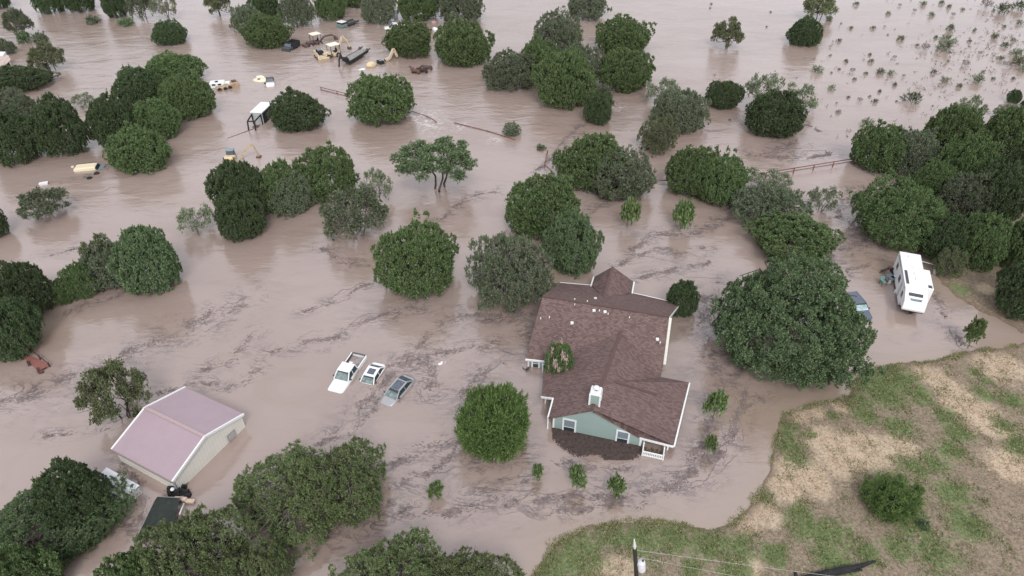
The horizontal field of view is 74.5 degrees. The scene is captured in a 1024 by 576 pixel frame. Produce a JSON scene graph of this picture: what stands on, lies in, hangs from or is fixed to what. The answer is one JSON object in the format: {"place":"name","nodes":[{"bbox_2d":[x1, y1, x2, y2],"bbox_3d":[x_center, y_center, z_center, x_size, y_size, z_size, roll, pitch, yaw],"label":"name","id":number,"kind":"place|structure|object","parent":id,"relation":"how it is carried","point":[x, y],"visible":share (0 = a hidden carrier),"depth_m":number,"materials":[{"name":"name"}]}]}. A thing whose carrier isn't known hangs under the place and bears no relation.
{"place":"outdoors","nodes":[
{"label":"outdoors","id":0,"kind":"place"},
{"bbox_2d":[0,0,1023,575],"bbox_3d":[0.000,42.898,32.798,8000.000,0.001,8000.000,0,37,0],"label":"flood water","id":1,"kind":"structure","parent":0,"point":[280,274],"depth_m":93.92,"materials":[{"name":"brown liquid"}]},
{"bbox_2d":[0,64,61,93],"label":"juniper tree","id":2,"kind":"object","parent":1,"relation":"on","point":[9,75],"visible":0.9,"depth_m":143.99,"materials":[{"name":"green plant"}]},
{"bbox_2d":[15,186,71,219],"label":"juniper tree","id":3,"kind":"object","parent":1,"relation":"in","point":[31,199],"visible":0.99,"depth_m":100.80,"materials":[{"name":"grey plant"}]},
{"bbox_2d":[0,470,139,575],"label":"juniper tree","id":4,"kind":"object","parent":1,"relation":"on","point":[15,515],"visible":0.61,"depth_m":58.67,"materials":[{"name":"green plant"}]},
{"bbox_2d":[55,259,102,300],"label":"juniper tree","id":5,"kind":"object","parent":1,"relation":"on","point":[73,280],"visible":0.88,"depth_m":85.45,"materials":[{"name":"green plant"}]},
{"bbox_2d":[176,202,212,233],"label":"mesquite tree","id":6,"kind":"object","parent":1,"relation":"on","point":[183,216],"visible":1,"depth_m":98.19,"materials":[{"name":"green plant"}]},
{"bbox_2d":[328,352,366,392],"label":"pickup truck","id":7,"kind":"object","parent":1,"relation":"on","point":[345,373],"visible":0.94,"depth_m":75.22,"materials":[{"name":"white paint"}]},
{"bbox_2d":[381,374,414,405],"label":"parked car","id":8,"kind":"object","parent":1,"relation":"on","point":[398,389],"visible":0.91,"depth_m":73.45,"materials":[{"name":"silver metal"}]},
{"bbox_2d":[0,100,973,534],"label":"floating debris","id":9,"kind":"object","parent":1,"relation":"on","point":[710,458],"visible":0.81,"depth_m":74.35,"materials":[{"name":"brown wood"}]},
{"bbox_2d":[792,0,1022,155],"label":"drowned twigs","id":10,"kind":"object","parent":1,"relation":"on","point":[945,64],"visible":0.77,"depth_m":157.65,"materials":[{"name":"plant"}]},
{"bbox_2d":[551,427,641,459],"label":"bark mulch","id":11,"kind":"object","parent":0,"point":[580,444],"visible":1,"depth_m":67.95,"materials":[{"name":"brown wood"}]},
{"bbox_2d":[671,197,696,230],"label":"sapling","id":12,"kind":"object","parent":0,"point":[684,215],"visible":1,"depth_m":97.78,"materials":[{"name":"green plant"}]},
{"bbox_2d":[528,342,1017,575],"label":"shore grass","id":13,"kind":"structure","parent":0,"point":[895,366],"depth_m":62.97,"materials":[{"name":"green plant"}]},
{"bbox_2d":[535,224,1023,575],"bbox_3d":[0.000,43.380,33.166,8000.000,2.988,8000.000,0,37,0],"label":"ground","id":14,"kind":"structure","parent":0,"point":[976,289],"depth_m":63.04,"materials":[{"name":"green plant"}]},
{"bbox_2d":[1,7,34,32],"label":"juniper tree","id":15,"kind":"object","parent":14,"relation":"on","point":[17,18],"visible":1,"depth_m":169.01,"materials":[{"name":"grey plant"}]},
{"bbox_2d":[0,86,36,121],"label":"juniper tree","id":16,"kind":"object","parent":14,"relation":"on","point":[23,103],"visible":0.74,"depth_m":128.93,"materials":[{"name":"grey plant"}]},
{"bbox_2d":[0,106,43,168],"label":"juniper tree","id":17,"kind":"object","parent":14,"relation":"on","point":[16,133],"visible":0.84,"depth_m":114.94,"materials":[{"name":"green plant"}]},
{"bbox_2d":[0,295,46,362],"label":"juniper tree","id":18,"kind":"object","parent":14,"relation":"on","point":[16,317],"visible":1,"depth_m":76.84,"materials":[{"name":"green plant"}]},
{"bbox_2d":[0,260,53,314],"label":"juniper tree","id":19,"kind":"object","parent":14,"relation":"on","point":[28,284],"visible":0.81,"depth_m":81.95,"materials":[{"name":"green plant"}]},
{"bbox_2d":[0,538,64,575],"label":"juniper tree","id":20,"kind":"object","parent":14,"relation":"on","point":[14,563],"visible":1,"depth_m":53.48,"materials":[{"name":"green plant"}]},
{"bbox_2d":[26,41,65,69],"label":"oak tree","id":21,"kind":"object","parent":14,"relation":"on","point":[39,52],"visible":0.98,"depth_m":151.21,"materials":[{"name":"green plant"}]},
{"bbox_2d":[26,91,91,157],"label":"juniper tree","id":22,"kind":"object","parent":14,"relation":"on","point":[48,118],"visible":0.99,"depth_m":116.39,"materials":[{"name":"green plant"}]},
{"bbox_2d":[30,455,112,529],"bbox_3d":[-39.582,18.902,60.639,6.215,9.266,6.725,-18,41,-22],"label":"juniper tree","id":23,"kind":"object","parent":14,"relation":"on","point":[78,476],"visible":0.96,"depth_m":58.94,"materials":[{"name":"green plant"}]},
{"bbox_2d":[78,234,137,292],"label":"juniper tree","id":24,"kind":"object","parent":14,"relation":"on","point":[103,271],"visible":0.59,"depth_m":86.22,"materials":[{"name":"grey plant"}]},
{"bbox_2d":[82,88,137,146],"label":"juniper tree","id":25,"kind":"object","parent":14,"relation":"on","point":[103,112],"visible":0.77,"depth_m":118.82,"materials":[{"name":"green plant"}]},
{"bbox_2d":[72,357,153,426],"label":"oak tree","id":26,"kind":"object","parent":14,"relation":"on","point":[101,379],"visible":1,"depth_m":67.56,"materials":[{"name":"green plant"}]},
{"bbox_2d":[92,547,174,575],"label":"juniper tree","id":27,"kind":"object","parent":14,"relation":"on","point":[124,561],"visible":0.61,"depth_m":52.60,"materials":[{"name":"green plant"}]},
{"bbox_2d":[109,64,162,103],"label":"juniper tree","id":28,"kind":"object","parent":14,"relation":"on","point":[131,86],"visible":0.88,"depth_m":135.11,"materials":[{"name":"green plant"}]},
{"bbox_2d":[102,120,172,174],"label":"juniper tree","id":29,"kind":"object","parent":14,"relation":"on","point":[133,146],"visible":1,"depth_m":112.90,"materials":[{"name":"green plant"}]},
{"bbox_2d":[105,224,182,295],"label":"oak tree","id":30,"kind":"object","parent":14,"relation":"on","point":[149,249],"visible":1,"depth_m":85.11,"materials":[{"name":"green plant"}]},
{"bbox_2d":[125,96,181,140],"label":"juniper tree","id":31,"kind":"object","parent":14,"relation":"on","point":[151,112],"visible":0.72,"depth_m":122.22,"materials":[{"name":"green plant"}]},
{"bbox_2d":[138,496,182,538],"bbox_3d":[-31.338,21.383,61.186,3.500,2.700,4.243,0,37,0],"label":"canopy","id":32,"kind":"object","parent":14,"relation":"on","point":[163,507],"visible":0.61,"depth_m":60.96,"materials":[{"name":"metal"}]},
{"bbox_2d":[150,18,187,45],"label":"juniper tree","id":33,"kind":"object","parent":14,"relation":"on","point":[165,31],"visible":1,"depth_m":167.04,"materials":[{"name":"green plant"}]},
{"bbox_2d":[144,49,208,78],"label":"juniper tree","id":34,"kind":"object","parent":14,"relation":"on","point":[165,65],"visible":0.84,"depth_m":145.56,"materials":[{"name":"green plant"}]},
{"bbox_2d":[111,386,244,488],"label":"barn","id":35,"kind":"structure","parent":14,"relation":"on","point":[176,439],"depth_m":65.85,"materials":[{"name":"pink metal"}]},
{"bbox_2d":[157,69,216,121],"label":"juniper tree","id":36,"kind":"object","parent":14,"relation":"on","point":[191,92],"visible":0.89,"depth_m":130.06,"materials":[{"name":"green plant"}]},
{"bbox_2d":[126,501,259,575],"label":"juniper tree","id":37,"kind":"object","parent":14,"relation":"on","point":[179,540],"visible":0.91,"depth_m":53.89,"materials":[{"name":"green plant"}]},
{"bbox_2d":[203,157,270,220],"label":"juniper tree","id":38,"kind":"object","parent":14,"relation":"on","point":[225,175],"visible":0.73,"depth_m":99.23,"materials":[{"name":"green plant"}]},
{"bbox_2d":[212,186,266,242],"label":"juniper tree","id":39,"kind":"object","parent":14,"relation":"on","point":[227,212],"visible":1,"depth_m":95.87,"materials":[{"name":"green plant"}]},
{"bbox_2d":[216,536,296,575],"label":"juniper tree","id":40,"kind":"object","parent":14,"relation":"on","point":[253,563],"visible":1,"depth_m":53.47,"materials":[{"name":"green plant"}]},
{"bbox_2d":[238,12,294,48],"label":"juniper tree","id":41,"kind":"object","parent":14,"relation":"on","point":[260,30],"visible":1,"depth_m":164.98,"materials":[{"name":"green plant"}]},
{"bbox_2d":[248,156,304,213],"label":"juniper tree","id":42,"kind":"object","parent":14,"relation":"on","point":[270,177],"visible":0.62,"depth_m":101.07,"materials":[{"name":"green plant"}]},
{"bbox_2d":[229,438,339,561],"bbox_3d":[-19.813,19.399,61.007,10.386,6.866,12.061,-18,41,-22],"label":"juniper tree","id":43,"kind":"object","parent":14,"relation":"on","point":[272,511],"visible":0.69,"depth_m":59.73,"materials":[{"name":"green plant"}]},
{"bbox_2d":[267,169,315,219],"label":"juniper tree","id":44,"kind":"object","parent":14,"relation":"on","point":[303,195],"visible":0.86,"depth_m":101.59,"materials":[{"name":"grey plant"}]},
{"bbox_2d":[276,0,318,26],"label":"juniper tree","id":45,"kind":"object","parent":14,"relation":"on","point":[297,10],"visible":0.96,"depth_m":178.32,"materials":[{"name":"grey plant"}]},
{"bbox_2d":[266,86,331,132],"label":"juniper tree","id":46,"kind":"object","parent":14,"relation":"on","point":[288,110],"visible":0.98,"depth_m":126.16,"materials":[{"name":"green plant"}]},
{"bbox_2d":[291,140,360,205],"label":"juniper tree","id":47,"kind":"object","parent":14,"relation":"on","point":[318,168],"visible":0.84,"depth_m":105.15,"materials":[{"name":"green plant"}]},
{"bbox_2d":[313,0,347,20],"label":"juniper tree","id":48,"kind":"object","parent":14,"relation":"on","point":[333,9],"visible":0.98,"depth_m":183.14,"materials":[{"name":"green plant"}]},
{"bbox_2d":[284,434,387,529],"bbox_3d":[-14.950,18.255,61.447,10.093,9.714,8.532,-26,44,-30],"label":"juniper tree","id":49,"kind":"object","parent":14,"relation":"on","point":[357,476],"visible":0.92,"depth_m":59.71,"materials":[{"name":"green plant"}]},
{"bbox_2d":[317,184,389,240],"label":"juniper tree","id":50,"kind":"object","parent":14,"relation":"on","point":[362,197],"visible":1,"depth_m":95.24,"materials":[{"name":"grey plant"}]},
{"bbox_2d":[361,0,396,24],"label":"juniper tree","id":51,"kind":"object","parent":14,"relation":"on","point":[383,10],"visible":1,"depth_m":180.27,"materials":[{"name":"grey plant"}]},
{"bbox_2d":[344,70,416,126],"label":"juniper tree","id":52,"kind":"object","parent":14,"relation":"on","point":[376,94],"visible":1,"depth_m":128.18,"materials":[{"name":"green plant"}]},
{"bbox_2d":[328,525,449,575],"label":"juniper tree","id":53,"kind":"object","parent":14,"relation":"on","point":[382,564],"visible":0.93,"depth_m":54.27,"materials":[{"name":"green plant"}]},
{"bbox_2d":[381,19,431,58],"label":"juniper tree","id":54,"kind":"object","parent":14,"relation":"on","point":[408,32],"visible":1,"depth_m":159.24,"materials":[{"name":"green plant"}]},
{"bbox_2d":[370,208,458,299],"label":"juniper tree","id":55,"kind":"object","parent":14,"relation":"on","point":[434,250],"visible":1,"depth_m":84.77,"materials":[{"name":"green plant"}]},
{"bbox_2d":[396,0,438,21],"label":"juniper tree","id":56,"kind":"object","parent":14,"relation":"on","point":[406,8],"visible":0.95,"depth_m":182.12,"materials":[{"name":"green plant"}]},
{"bbox_2d":[389,135,477,192],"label":"mesquite tree","id":57,"kind":"object","parent":14,"relation":"on","point":[423,154],"visible":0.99,"depth_m":105.62,"materials":[{"name":"green plant"}]},
{"bbox_2d":[436,0,485,22],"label":"juniper tree","id":58,"kind":"object","parent":14,"relation":"on","point":[469,9],"visible":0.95,"depth_m":180.35,"materials":[{"name":"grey plant"}]},
{"bbox_2d":[432,14,495,67],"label":"juniper tree","id":59,"kind":"object","parent":14,"relation":"on","point":[452,40],"visible":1,"depth_m":153.87,"materials":[{"name":"green plant"}]},
{"bbox_2d":[419,545,526,575],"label":"juniper tree","id":60,"kind":"object","parent":14,"relation":"on","point":[455,565],"visible":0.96,"depth_m":54.66,"materials":[{"name":"green plant"}]},
{"bbox_2d":[453,381,532,465],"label":"bushy tree","id":61,"kind":"object","parent":14,"relation":"on","point":[495,411],"visible":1,"depth_m":65.29,"materials":[{"name":"green plant"}]},
{"bbox_2d":[481,47,538,91],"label":"juniper tree","id":62,"kind":"object","parent":14,"relation":"on","point":[508,67],"visible":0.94,"depth_m":142.60,"materials":[{"name":"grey plant"}]},
{"bbox_2d":[464,231,558,313],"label":"juniper tree","id":63,"kind":"object","parent":14,"relation":"on","point":[506,266],"visible":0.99,"depth_m":83.09,"materials":[{"name":"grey plant"}]},
{"bbox_2d":[520,32,561,80],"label":"juniper tree","id":64,"kind":"object","parent":14,"relation":"on","point":[535,49],"visible":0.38,"depth_m":145.53,"materials":[{"name":"green plant"}]},
{"bbox_2d":[504,171,580,239],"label":"juniper tree","id":65,"kind":"object","parent":14,"relation":"on","point":[544,195],"visible":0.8,"depth_m":95.69,"materials":[{"name":"green plant"}]},
{"bbox_2d":[531,5,583,51],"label":"juniper tree","id":66,"kind":"object","parent":14,"relation":"on","point":[564,32],"visible":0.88,"depth_m":160.14,"materials":[{"name":"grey plant"}]},
{"bbox_2d":[544,341,573,373],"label":"crape myrtle","id":67,"kind":"object","parent":14,"relation":"on","point":[558,357],"visible":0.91,"depth_m":72.83,"materials":[{"name":"green plant"}]},
{"bbox_2d":[530,46,598,110],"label":"juniper tree","id":68,"kind":"object","parent":14,"relation":"on","point":[561,74],"visible":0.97,"depth_m":133.28,"materials":[{"name":"green plant"}]},
{"bbox_2d":[541,208,604,279],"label":"oak tree","id":69,"kind":"object","parent":14,"relation":"on","point":[563,243],"visible":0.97,"depth_m":88.98,"materials":[{"name":"green plant"}]},
{"bbox_2d":[567,0,612,19],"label":"juniper tree","id":70,"kind":"object","parent":14,"relation":"on","point":[593,8],"visible":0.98,"depth_m":183.04,"materials":[{"name":"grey plant"}]},
{"bbox_2d":[551,130,630,192],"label":"juniper tree","id":71,"kind":"object","parent":14,"relation":"on","point":[588,156],"visible":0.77,"depth_m":107.50,"materials":[{"name":"green plant"}]},
{"bbox_2d":[583,87,613,125],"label":"juniper tree","id":72,"kind":"object","parent":14,"relation":"on","point":[597,102],"visible":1,"depth_m":128.18,"materials":[{"name":"green plant"}]},
{"bbox_2d":[525,266,689,449],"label":"house","id":73,"kind":"structure","parent":14,"relation":"on","point":[610,328],"depth_m":73.58,"materials":[{"name":"brown"}]},
{"bbox_2d":[590,144,658,201],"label":"juniper tree","id":74,"kind":"object","parent":14,"relation":"on","point":[637,175],"visible":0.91,"depth_m":105.31,"materials":[{"name":"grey plant"}]},
{"bbox_2d":[595,13,656,53],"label":"juniper tree","id":75,"kind":"object","parent":14,"relation":"on","point":[635,33],"visible":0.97,"depth_m":160.21,"materials":[{"name":"green plant"}]},
{"bbox_2d":[598,46,656,93],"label":"juniper tree","id":76,"kind":"object","parent":14,"relation":"on","point":[620,60],"visible":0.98,"depth_m":141.42,"materials":[{"name":"green plant"}]},
{"bbox_2d":[636,113,680,157],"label":"oak tree","id":77,"kind":"object","parent":14,"relation":"on","point":[653,135],"visible":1,"depth_m":118.44,"materials":[{"name":"green plant"}]},
{"bbox_2d":[648,87,712,134],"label":"juniper tree","id":78,"kind":"object","parent":14,"relation":"on","point":[693,113],"visible":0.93,"depth_m":125.28,"materials":[{"name":"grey plant"}]},
{"bbox_2d":[665,278,700,317],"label":"juniper tree","id":79,"kind":"object","parent":14,"relation":"on","point":[686,293],"visible":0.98,"depth_m":82.70,"materials":[{"name":"green plant"}]},
{"bbox_2d":[664,144,722,200],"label":"juniper tree","id":80,"kind":"object","parent":14,"relation":"on","point":[681,171],"visible":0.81,"depth_m":106.02,"materials":[{"name":"green plant"}]},
{"bbox_2d":[691,145,750,206],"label":"juniper tree","id":81,"kind":"object","parent":14,"relation":"on","point":[733,175],"visible":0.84,"depth_m":103.43,"materials":[{"name":"green plant"}]},
{"bbox_2d":[704,80,745,109],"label":"juniper tree","id":82,"kind":"object","parent":14,"relation":"on","point":[729,93],"visible":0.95,"depth_m":135.07,"materials":[{"name":"green plant"}]},
{"bbox_2d":[710,16,745,48],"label":"oak tree","id":83,"kind":"object","parent":14,"relation":"on","point":[733,31],"visible":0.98,"depth_m":163.10,"materials":[{"name":"green plant"}]},
{"bbox_2d":[744,71,785,99],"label":"mesquite tree","id":84,"kind":"object","parent":14,"relation":"on","point":[751,87],"visible":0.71,"depth_m":133.84,"materials":[{"name":"green plant"}]},
{"bbox_2d":[731,179,814,231],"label":"juniper tree","id":85,"kind":"object","parent":14,"relation":"on","point":[775,199],"visible":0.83,"depth_m":99.53,"materials":[{"name":"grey plant"}]},
{"bbox_2d":[744,88,809,137],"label":"juniper tree","id":86,"kind":"object","parent":14,"relation":"on","point":[783,110],"visible":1,"depth_m":123.68,"materials":[{"name":"green plant"}]},
{"bbox_2d":[741,208,846,272],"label":"juniper tree","id":87,"kind":"object","parent":14,"relation":"on","point":[819,235],"visible":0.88,"depth_m":93.25,"materials":[{"name":"green plant"}]},
{"bbox_2d":[710,251,885,389],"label":"oak tree","id":88,"kind":"object","parent":14,"relation":"on","point":[823,294],"visible":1,"depth_m":71.85,"materials":[{"name":"green plant"}]},
{"bbox_2d":[785,14,823,47],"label":"juniper tree","id":89,"kind":"object","parent":14,"relation":"on","point":[809,29],"visible":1,"depth_m":165.74,"materials":[{"name":"green plant"}]},
{"bbox_2d":[849,118,913,174],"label":"juniper tree","id":90,"kind":"object","parent":14,"relation":"on","point":[869,143],"visible":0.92,"depth_m":112.68,"materials":[{"name":"green plant"}]},
{"bbox_2d":[857,472,926,526],"bbox_3d":[34.526,19.013,61.515,5.726,4.214,5.245,-20,42,-24],"label":"bushy shrub","id":91,"kind":"object","parent":14,"relation":"on","point":[888,488],"visible":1,"depth_m":60.60,"materials":[{"name":"green plant"}]},
{"bbox_2d":[848,168,949,252],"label":"juniper tree","id":92,"kind":"object","parent":14,"relation":"on","point":[900,203],"visible":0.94,"depth_m":94.59,"materials":[{"name":"green plant"}]},
{"bbox_2d":[877,125,941,179],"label":"juniper tree","id":93,"kind":"object","parent":14,"relation":"on","point":[920,142],"visible":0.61,"depth_m":111.43,"materials":[{"name":"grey plant"}]},
{"bbox_2d":[893,251,933,313],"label":"camper trailer","id":94,"kind":"object","parent":14,"relation":"on","point":[913,286],"visible":1,"depth_m":85.18,"materials":[{"name":"white metal"}]},
{"bbox_2d":[911,156,960,203],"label":"juniper tree","id":95,"kind":"object","parent":14,"relation":"on","point":[934,177],"visible":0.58,"depth_m":103.57,"materials":[{"name":"green plant"}]},
{"bbox_2d":[919,210,976,261],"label":"juniper tree","id":96,"kind":"object","parent":14,"relation":"on","point":[946,232],"visible":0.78,"depth_m":91.17,"materials":[{"name":"green plant"}]},
{"bbox_2d":[931,245,969,278],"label":"oak tree","id":97,"kind":"object","parent":14,"relation":"on","point":[956,264],"visible":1,"depth_m":89.62,"materials":[{"name":"green plant"}]},
{"bbox_2d":[922,102,990,154],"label":"juniper tree","id":98,"kind":"object","parent":14,"relation":"on","point":[951,121],"visible":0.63,"depth_m":113.44,"materials":[{"name":"green plant"}]},
{"bbox_2d":[935,168,1002,222],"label":"juniper tree","id":99,"kind":"object","parent":14,"relation":"on","point":[962,193],"visible":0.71,"depth_m":99.62,"materials":[{"name":"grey plant"}]},
{"bbox_2d":[933,131,1004,196],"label":"juniper tree","id":100,"kind":"object","parent":14,"relation":"on","point":[972,158],"visible":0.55,"depth_m":104.84,"materials":[{"name":"green plant"}]},
{"bbox_2d":[950,210,1013,272],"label":"juniper tree","id":101,"kind":"object","parent":14,"relation":"on","point":[991,243],"visible":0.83,"depth_m":89.66,"materials":[{"name":"green plant"}]},
{"bbox_2d":[958,153,1023,221],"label":"juniper tree","id":102,"kind":"object","parent":14,"relation":"on","point":[1009,187],"visible":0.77,"depth_m":97.88,"materials":[{"name":"green plant"}]},
{"bbox_2d":[981,104,1023,158],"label":"juniper tree","id":103,"kind":"object","parent":14,"relation":"on","point":[1003,126],"visible":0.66,"depth_m":114.54,"materials":[{"name":"green plant"}]},
{"bbox_2d":[994,263,1023,320],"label":"juniper tree","id":104,"kind":"object","parent":14,"relation":"on","point":[1009,289],"visible":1,"depth_m":82.82,"materials":[{"name":"green plant"}]},
{"bbox_2d":[1001,216,1023,267],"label":"juniper tree","id":105,"kind":"object","parent":14,"relation":"on","point":[1015,249],"visible":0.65,"depth_m":89.89,"materials":[{"name":"green plant"}]},
{"bbox_2d":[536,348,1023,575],"bbox_3d":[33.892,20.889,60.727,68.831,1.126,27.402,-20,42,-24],"label":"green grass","id":106,"kind":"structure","parent":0,"point":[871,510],"depth_m":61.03,"materials":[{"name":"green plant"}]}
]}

